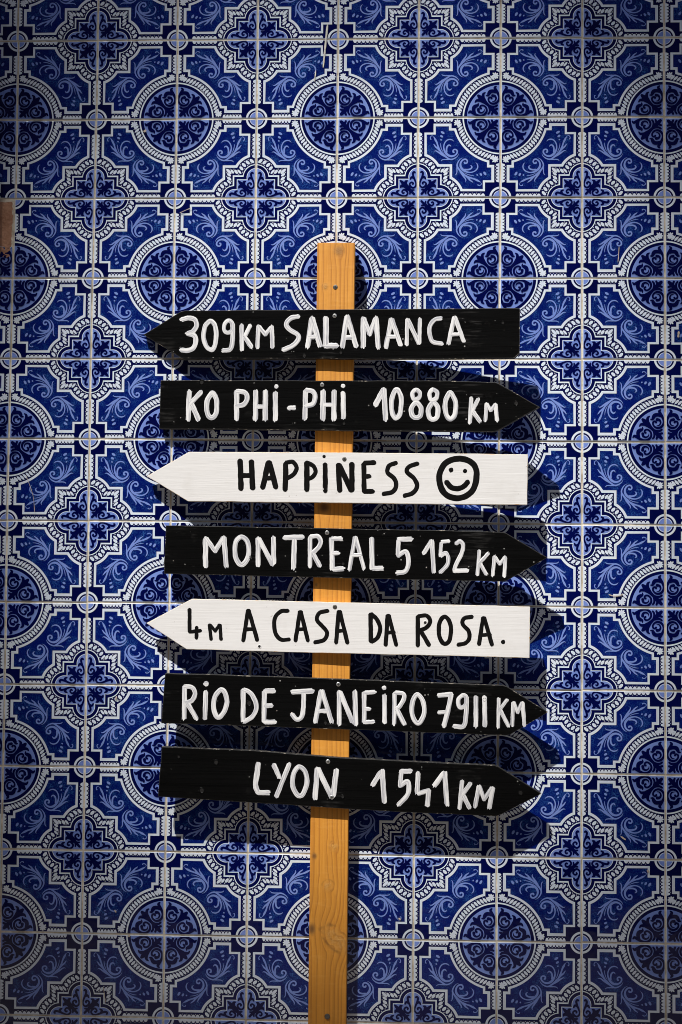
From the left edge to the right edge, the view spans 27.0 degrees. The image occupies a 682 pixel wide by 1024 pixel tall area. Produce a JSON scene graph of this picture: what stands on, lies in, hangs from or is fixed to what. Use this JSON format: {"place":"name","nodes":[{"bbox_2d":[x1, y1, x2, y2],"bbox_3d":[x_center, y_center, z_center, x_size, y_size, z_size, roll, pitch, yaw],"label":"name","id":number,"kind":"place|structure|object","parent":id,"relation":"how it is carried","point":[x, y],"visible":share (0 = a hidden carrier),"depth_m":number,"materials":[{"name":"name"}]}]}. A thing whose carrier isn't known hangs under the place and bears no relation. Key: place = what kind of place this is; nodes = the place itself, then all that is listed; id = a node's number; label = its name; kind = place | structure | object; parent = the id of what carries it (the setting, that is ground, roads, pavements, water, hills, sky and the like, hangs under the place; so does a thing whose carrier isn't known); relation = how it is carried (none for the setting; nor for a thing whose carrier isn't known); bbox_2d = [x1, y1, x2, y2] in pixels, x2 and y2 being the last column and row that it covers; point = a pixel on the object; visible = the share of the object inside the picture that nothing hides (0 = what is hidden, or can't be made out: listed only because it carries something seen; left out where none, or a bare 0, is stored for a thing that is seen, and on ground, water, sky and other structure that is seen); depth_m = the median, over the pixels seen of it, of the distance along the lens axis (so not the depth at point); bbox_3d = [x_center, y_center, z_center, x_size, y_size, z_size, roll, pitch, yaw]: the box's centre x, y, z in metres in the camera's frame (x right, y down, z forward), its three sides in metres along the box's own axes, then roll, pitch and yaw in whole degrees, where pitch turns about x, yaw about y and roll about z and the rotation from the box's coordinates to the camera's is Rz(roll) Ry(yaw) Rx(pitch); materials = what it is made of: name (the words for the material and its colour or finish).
{"place":"outdoors","nodes":[
{"label":"outdoors","id":0,"kind":"place"},
{"bbox_2d":[0,0,681,1023],"bbox_3d":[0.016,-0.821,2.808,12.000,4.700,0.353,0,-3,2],"label":"tiled wall","id":1,"kind":"structure","parent":0,"point":[162,160],"depth_m":2.60,"materials":[{"name":"blue tile"}]},
{"label":"ground","id":2,"kind":"structure","parent":0,"visible":0},
{"bbox_2d":[144,243,546,1023],"bbox_3d":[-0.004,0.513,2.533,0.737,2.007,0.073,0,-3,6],"label":"signpost","id":3,"kind":"object","parent":2,"relation":"on","point":[332,627],"visible":1,"depth_m":2.53,"materials":[{"name":"brown wood"}]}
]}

